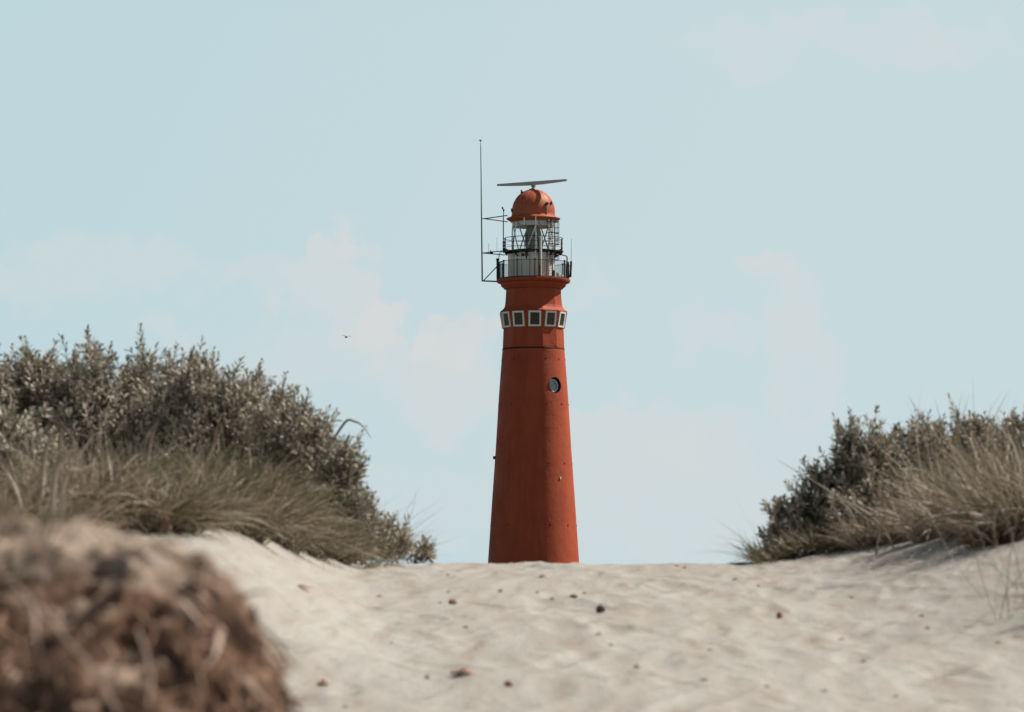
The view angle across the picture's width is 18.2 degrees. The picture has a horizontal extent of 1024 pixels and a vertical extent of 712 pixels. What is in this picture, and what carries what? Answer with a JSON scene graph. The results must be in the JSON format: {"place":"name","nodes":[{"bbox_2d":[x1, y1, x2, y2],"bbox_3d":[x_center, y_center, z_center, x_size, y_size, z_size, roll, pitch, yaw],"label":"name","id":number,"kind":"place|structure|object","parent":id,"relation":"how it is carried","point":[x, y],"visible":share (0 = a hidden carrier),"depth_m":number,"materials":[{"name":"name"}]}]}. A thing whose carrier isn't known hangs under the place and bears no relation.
{"place":"outdoors","nodes":[
{"label":"outdoors","id":0,"kind":"place"},
{"bbox_2d":[297,584,312,587],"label":"twig","id":1,"kind":"object","parent":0,"point":[303,586],"visible":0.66,"depth_m":12.72,"materials":[{"name":"brown wood"}]},
{"bbox_2d":[317,679,328,685],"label":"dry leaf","id":2,"kind":"object","parent":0,"point":[322,682],"visible":0.97,"depth_m":9.81,"materials":[{"name":"brown plant"}]},
{"bbox_2d":[0,0,1023,564],"label":"sky","id":3,"kind":"structure","parent":0,"point":[780,217],"materials":[{"name":"blue"}]},
{"bbox_2d":[2,482,1023,711],"bbox_3d":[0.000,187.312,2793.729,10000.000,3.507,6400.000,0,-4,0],"label":"ground","id":4,"kind":"structure","parent":0,"point":[342,626],"depth_m":11.92,"materials":[{"name":"beige sand"}]},
{"bbox_2d":[0,343,57,462],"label":"sea buckthorn","id":5,"kind":"object","parent":4,"relation":"on","point":[5,376],"visible":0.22,"depth_m":18.15,"materials":[{"name":"green plant"}]},
{"bbox_2d":[0,400,67,486],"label":"sea buckthorn","id":6,"kind":"object","parent":4,"relation":"on","point":[19,429],"visible":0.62,"depth_m":16.09,"materials":[{"name":"green plant"}]},
{"bbox_2d":[3,335,86,469],"bbox_3d":[-2.811,0.317,18.607,0.979,0.888,0.916,0,-4,0],"label":"sea buckthorn","id":7,"kind":"object","parent":4,"relation":"on","point":[25,370],"visible":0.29,"depth_m":18.46,"materials":[{"name":"green plant"}]},
{"bbox_2d":[38,425,59,509],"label":"dry reed","id":8,"kind":"object","parent":4,"relation":"on","point":[43,463],"visible":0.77,"depth_m":12.20,"materials":[{"name":"beige plant"}]},
{"bbox_2d":[0,446,99,519],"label":"grass tussock","id":9,"kind":"object","parent":4,"relation":"on","point":[25,489],"depth_m":12.38,"materials":[{"name":"beige plant"}]},
{"bbox_2d":[58,424,61,498],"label":"dry reed","id":10,"kind":"object","parent":4,"relation":"on","point":[60,452],"visible":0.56,"depth_m":12.40,"materials":[{"name":"beige plant"}]},
{"bbox_2d":[49,448,78,513],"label":"dry reed","id":11,"kind":"object","parent":4,"relation":"on","point":[54,479],"visible":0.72,"depth_m":11.19,"materials":[{"name":"beige plant"}]},
{"bbox_2d":[0,452,149,536],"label":"grass tussock","id":12,"kind":"object","parent":4,"relation":"on","point":[30,505],"depth_m":11.95,"materials":[{"name":"beige plant"}]},
{"bbox_2d":[60,490,91,520],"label":"dry reed","id":13,"kind":"object","parent":4,"relation":"on","point":[65,497],"visible":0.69,"depth_m":10.99,"materials":[{"name":"beige plant"}]},
{"bbox_2d":[58,464,96,520],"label":"dry reed","id":14,"kind":"object","parent":4,"relation":"on","point":[65,478],"visible":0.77,"depth_m":11.39,"materials":[{"name":"beige plant"}]},
{"bbox_2d":[15,324,161,477],"bbox_3d":[-2.368,0.297,18.325,0.994,0.978,0.877,0,-4,0],"label":"sea buckthorn","id":15,"kind":"object","parent":4,"relation":"on","point":[97,398],"visible":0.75,"depth_m":18.17,"materials":[{"name":"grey plant"}]},
{"bbox_2d":[0,418,203,531],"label":"grass tussock","id":16,"kind":"object","parent":4,"relation":"on","point":[107,484],"depth_m":12.70,"materials":[{"name":"plant"}]},
{"bbox_2d":[11,421,213,502],"bbox_3d":[-1.728,0.539,13.374,0.993,0.559,1.020,0,-4,0],"label":"grass tussock","id":17,"kind":"object","parent":4,"relation":"on","point":[135,472],"depth_m":13.36,"materials":[{"name":"plant"}]},
{"bbox_2d":[30,419,238,491],"bbox_3d":[-1.707,0.575,14.576,1.050,0.625,1.037,-2,-4,26],"label":"grass tussock","id":18,"kind":"object","parent":4,"relation":"on","point":[129,455],"depth_m":14.56,"materials":[{"name":"plant"}]},
{"bbox_2d":[78,322,192,464],"bbox_3d":[-2.179,0.324,18.819,0.973,1.040,0.982,-2,-4,27],"label":"sea buckthorn","id":19,"kind":"object","parent":4,"relation":"on","point":[144,366],"visible":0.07,"depth_m":18.68,"materials":[{"name":"green plant"}]},
{"bbox_2d":[142,418,158,507],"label":"dry reed","id":20,"kind":"object","parent":4,"relation":"on","point":[147,458],"visible":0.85,"depth_m":12.80,"materials":[{"name":"beige plant"}]},
{"bbox_2d":[0,490,331,711],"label":"root bank","id":21,"kind":"structure","parent":4,"relation":"on","point":[95,617],"depth_m":3.99,"materials":[{"name":"brown plant"}]},
{"bbox_2d":[76,432,276,546],"bbox_3d":[-1.446,0.555,12.866,1.007,0.550,0.963,0,-4,0],"label":"grass tussock","id":22,"kind":"object","parent":4,"relation":"on","point":[198,516],"depth_m":12.75,"materials":[{"name":"beige plant"}]},
{"bbox_2d":[110,335,276,482],"bbox_3d":[-1.782,0.371,18.241,1.002,1.008,0.906,3,-5,-38],"label":"sea buckthorn","id":23,"kind":"object","parent":4,"relation":"on","point":[203,380],"visible":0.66,"depth_m":18.06,"materials":[{"name":"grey plant"}]},
{"bbox_2d":[96,437,291,542],"bbox_3d":[-1.435,0.617,14.195,0.972,0.551,0.946,0,-4,0],"label":"grass tussock","id":24,"kind":"object","parent":4,"relation":"on","point":[242,508],"depth_m":14.13,"materials":[{"name":"beige plant"}]},
{"bbox_2d":[129,427,347,556],"bbox_3d":[-1.332,0.650,14.563,1.015,0.676,1.050,-3,-5,39],"label":"grass tussock","id":25,"kind":"object","parent":4,"relation":"on","point":[266,535],"depth_m":14.50,"materials":[{"name":"beige plant"}]},
{"bbox_2d":[143,401,371,563],"bbox_3d":[-1.263,0.634,15.803,1.263,0.822,1.302,0,-4,0],"label":"grass tussock","id":26,"kind":"object","parent":4,"relation":"on","point":[280,475],"depth_m":15.72,"materials":[{"name":"plant"}]},
{"bbox_2d":[205,358,311,470],"bbox_3d":[-1.493,0.531,18.626,0.923,1.018,0.924,0,-4,0],"label":"sea buckthorn","id":27,"kind":"object","parent":4,"relation":"on","point":[279,395],"visible":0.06,"depth_m":18.57,"materials":[{"name":"green plant"}]},
{"bbox_2d":[204,448,363,570],"bbox_3d":[-1.210,0.759,15.584,0.982,0.666,1.069,0,-4,0],"label":"grass tussock","id":28,"kind":"object","parent":4,"relation":"on","point":[291,544],"depth_m":15.49,"materials":[{"name":"plant"}]},
{"bbox_2d":[220,385,367,511],"bbox_3d":[-1.233,0.645,17.999,0.871,0.970,0.780,0,-4,0],"label":"sea buckthorn","id":29,"kind":"object","parent":4,"relation":"on","point":[300,424],"visible":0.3,"depth_m":17.89,"materials":[{"name":"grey plant"}]},
{"bbox_2d":[218,454,394,573],"bbox_3d":[-1.125,0.828,16.563,1.048,0.706,1.030,0,-4,0],"label":"grass tussock","id":30,"kind":"object","parent":4,"relation":"on","point":[337,547],"depth_m":16.50,"materials":[{"name":"plant"}]},
{"bbox_2d":[272,423,374,543],"bbox_3d":[-1.070,0.754,17.809,0.711,0.770,0.682,0,-4,0],"label":"sea buckthorn","id":31,"kind":"object","parent":4,"relation":"on","point":[348,467],"visible":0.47,"depth_m":17.69,"materials":[{"name":"green plant"}]},
{"bbox_2d":[333,419,370,438],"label":"dry reed","id":32,"kind":"object","parent":31,"relation":"in","point":[342,425],"visible":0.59,"depth_m":18.51,"materials":[{"name":"beige plant"}]},
{"bbox_2d":[263,478,403,568],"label":"grass tussock","id":33,"kind":"object","parent":4,"relation":"on","point":[354,556],"depth_m":16.98,"materials":[{"name":"plant"}]},
{"bbox_2d":[323,483,396,560],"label":"sea buckthorn","id":34,"kind":"object","parent":4,"relation":"on","point":[375,519],"visible":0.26,"depth_m":17.70,"materials":[{"name":"green plant"}]},
{"bbox_2d":[354,497,416,563],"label":"sea buckthorn","id":35,"kind":"object","parent":4,"relation":"on","point":[407,545],"visible":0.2,"depth_m":17.99,"materials":[{"name":"green plant"}]},
{"bbox_2d":[336,486,450,567],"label":"grass tussock","id":36,"kind":"object","parent":4,"relation":"on","point":[368,565],"depth_m":17.14,"materials":[{"name":"plant"}]},
{"bbox_2d":[373,513,453,566],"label":"grass tussock","id":37,"kind":"object","parent":4,"relation":"on","point":[401,548],"depth_m":17.38,"materials":[{"name":"green plant"}]},
{"bbox_2d":[396,534,438,563],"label":"sea buckthorn","id":38,"kind":"object","parent":4,"relation":"on","point":[426,553],"visible":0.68,"depth_m":18.30,"materials":[{"name":"green plant"}]},
{"bbox_2d":[449,599,456,604],"bbox_3d":[-0.257,1.069,13.899,0.038,0.027,0.028,0,-4,0],"label":"driftwood piece","id":39,"kind":"object","parent":4,"relation":"on","point":[453,601],"visible":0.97,"depth_m":13.89,"materials":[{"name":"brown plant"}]},
{"bbox_2d":[451,668,476,673],"bbox_3d":[-0.151,0.990,10.056,0.085,0.019,0.061,0,-4,0],"label":"bark strip","id":40,"kind":"object","parent":4,"relation":"on","point":[465,670],"visible":1,"depth_m":10.04,"materials":[{"name":"brown plant"}]},
{"bbox_2d":[504,681,513,685],"bbox_3d":[-0.011,0.998,9.735,0.027,0.022,0.033,1,-4,-18],"label":"bark chip","id":41,"kind":"object","parent":4,"relation":"on","point":[508,683],"visible":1,"depth_m":9.72,"materials":[{"name":"brown plant"}]},
{"bbox_2d":[479,140,578,563],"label":"lighthouse","id":42,"kind":"object","parent":4,"relation":"on","point":[533,514],"visible":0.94,"depth_m":223.40,"materials":[{"name":"red paint"}]},
{"bbox_2d":[502,311,510,327],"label":"window","id":43,"kind":"structure","parent":42,"relation":"in","point":[505,315],"depth_m":224.48,"materials":[{"name":"white paint"}]},
{"bbox_2d":[512,311,524,326],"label":"window","id":44,"kind":"structure","parent":42,"relation":"in","point":[518,316],"depth_m":223.71,"materials":[{"name":"white paint"}]},
{"bbox_2d":[528,310,540,325],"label":"window","id":45,"kind":"structure","parent":42,"relation":"in","point":[534,316],"depth_m":223.44,"materials":[{"name":"white paint"}]},
{"bbox_2d":[544,311,556,326],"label":"window","id":46,"kind":"structure","parent":42,"relation":"in","point":[550,316],"depth_m":223.77,"materials":[{"name":"white paint"}]},
{"bbox_2d":[557,311,565,327],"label":"window","id":47,"kind":"structure","parent":42,"relation":"in","point":[562,315],"depth_m":224.64,"materials":[{"name":"white paint"}]},
{"bbox_2d":[596,605,604,612],"bbox_3d":[0.368,1.052,13.281,0.040,0.036,0.036,0,-4,0],"label":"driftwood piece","id":48,"kind":"object","parent":4,"relation":"on","point":[600,608],"visible":1,"depth_m":13.27,"materials":[{"name":"brown wood"}]},
{"bbox_2d":[698,508,794,564],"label":"grass tussock","id":49,"kind":"object","parent":4,"relation":"on","point":[755,552],"depth_m":17.14,"materials":[{"name":"plant"}]},
{"bbox_2d":[729,527,816,563],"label":"grass tussock","id":50,"kind":"object","parent":4,"relation":"on","point":[765,548],"depth_m":17.60,"materials":[{"name":"plant"}]},
{"bbox_2d":[776,612,782,618],"bbox_3d":[1.091,1.058,13.039,0.027,0.033,0.034,0,-4,0],"label":"bark chip","id":51,"kind":"object","parent":4,"relation":"on","point":[779,615],"visible":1,"depth_m":13.03,"materials":[{"name":"brown plant"}]},
{"bbox_2d":[754,491,825,549],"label":"sea buckthorn","id":52,"kind":"object","parent":4,"relation":"on","point":[792,513],"visible":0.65,"depth_m":17.80,"materials":[{"name":"green plant"}]},
{"bbox_2d":[754,516,844,562],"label":"grass tussock","id":53,"kind":"object","parent":4,"relation":"on","point":[785,547],"depth_m":17.38,"materials":[{"name":"green plant"}]},
{"bbox_2d":[783,454,863,536],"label":"sea buckthorn","id":54,"kind":"object","parent":4,"relation":"on","point":[806,483],"visible":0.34,"depth_m":17.94,"materials":[{"name":"green plant"}]},
{"bbox_2d":[776,459,874,530],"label":"dry reed","id":55,"kind":"object","parent":4,"relation":"on","point":[829,491],"visible":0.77,"depth_m":17.19,"materials":[{"name":"beige plant"}]},
{"bbox_2d":[791,514,873,555],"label":"grass tussock","id":56,"kind":"object","parent":4,"relation":"on","point":[832,550],"depth_m":17.30,"materials":[{"name":"plant"}]},
{"bbox_2d":[807,491,910,554],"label":"grass tussock","id":57,"kind":"object","parent":4,"relation":"on","point":[857,543],"depth_m":17.09,"materials":[{"name":"plant"}]},
{"bbox_2d":[817,471,903,539],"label":"sea buckthorn","id":58,"kind":"object","parent":4,"relation":"on","point":[839,506],"visible":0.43,"depth_m":17.52,"materials":[{"name":"green plant"}]},
{"bbox_2d":[809,405,916,529],"bbox_3d":[2.020,0.684,18.020,0.697,0.831,0.708,-3,-5,35],"label":"sea buckthorn","id":59,"kind":"object","parent":4,"relation":"on","point":[855,446],"visible":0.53,"depth_m":17.93,"materials":[{"name":"green plant"}]},
{"bbox_2d":[832,497,895,548],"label":"dry reed","id":60,"kind":"object","parent":4,"relation":"on","point":[889,539],"visible":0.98,"depth_m":16.58,"materials":[{"name":"beige plant"}]},
{"bbox_2d":[875,511,888,553],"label":"dry reed","id":61,"kind":"object","parent":4,"relation":"on","point":[878,541],"visible":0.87,"depth_m":16.57,"materials":[{"name":"beige plant"}]},
{"bbox_2d":[834,479,946,544],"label":"grass tussock","id":62,"kind":"object","parent":4,"relation":"on","point":[891,535],"depth_m":16.93,"materials":[{"name":"plant"}]},
{"bbox_2d":[859,453,974,550],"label":"grass tussock","id":63,"kind":"object","parent":4,"relation":"on","point":[930,536],"depth_m":16.41,"materials":[{"name":"plant"}]},
{"bbox_2d":[878,462,958,505],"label":"sea buckthorn","id":64,"kind":"object","parent":4,"relation":"on","point":[908,472],"visible":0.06,"depth_m":17.59,"materials":[{"name":"green plant"}]},
{"bbox_2d":[878,408,965,481],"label":"sea buckthorn","id":65,"kind":"object","parent":4,"relation":"on","point":[915,428],"visible":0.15,"depth_m":18.08,"materials":[{"name":"green plant"}]},
{"bbox_2d":[842,379,1023,541],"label":"grass tussock","id":66,"kind":"object","parent":4,"relation":"on","point":[942,459],"depth_m":17.37,"materials":[{"name":"plant"}]},
{"bbox_2d":[927,446,945,535],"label":"dry reed","id":67,"kind":"object","parent":4,"relation":"on","point":[931,469],"visible":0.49,"depth_m":16.20,"materials":[{"name":"beige plant"}]},
{"bbox_2d":[860,425,1023,541],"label":"grass tussock","id":68,"kind":"object","parent":4,"relation":"on","point":[933,529],"depth_m":15.97,"materials":[{"name":"beige plant"}]},
{"bbox_2d":[873,378,1023,622],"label":"grass tussock","id":69,"kind":"object","parent":4,"relation":"on","point":[1017,559],"depth_m":11.97,"materials":[{"name":"beige plant"}]},
{"bbox_2d":[878,417,1023,547],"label":"grass tussock","id":70,"kind":"object","parent":4,"relation":"on","point":[956,516],"depth_m":15.56,"materials":[{"name":"plant"}]},
{"bbox_2d":[892,405,1023,566],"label":"grass tussock","id":71,"kind":"object","parent":4,"relation":"on","point":[1013,503],"depth_m":14.91,"materials":[{"name":"beige plant"}]},
{"bbox_2d":[922,393,1011,479],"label":"sea buckthorn","id":72,"kind":"object","parent":4,"relation":"on","point":[976,422],"visible":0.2,"depth_m":18.20,"materials":[{"name":"green plant"}]},
{"bbox_2d":[946,505,1023,551],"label":"grass tussock","id":73,"kind":"object","parent":4,"relation":"on","point":[990,535],"depth_m":14.87,"materials":[{"name":"plant"}]},
{"bbox_2d":[959,407,1023,484],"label":"sea buckthorn","id":74,"kind":"object","parent":4,"relation":"on","point":[1012,420],"visible":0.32,"depth_m":17.90,"materials":[{"name":"green plant"}]},
{"bbox_2d":[981,560,1023,614],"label":"grass tussock","id":75,"kind":"object","parent":4,"relation":"on","point":[1014,589],"depth_m":11.60,"materials":[{"name":"beige plant"}]}
]}

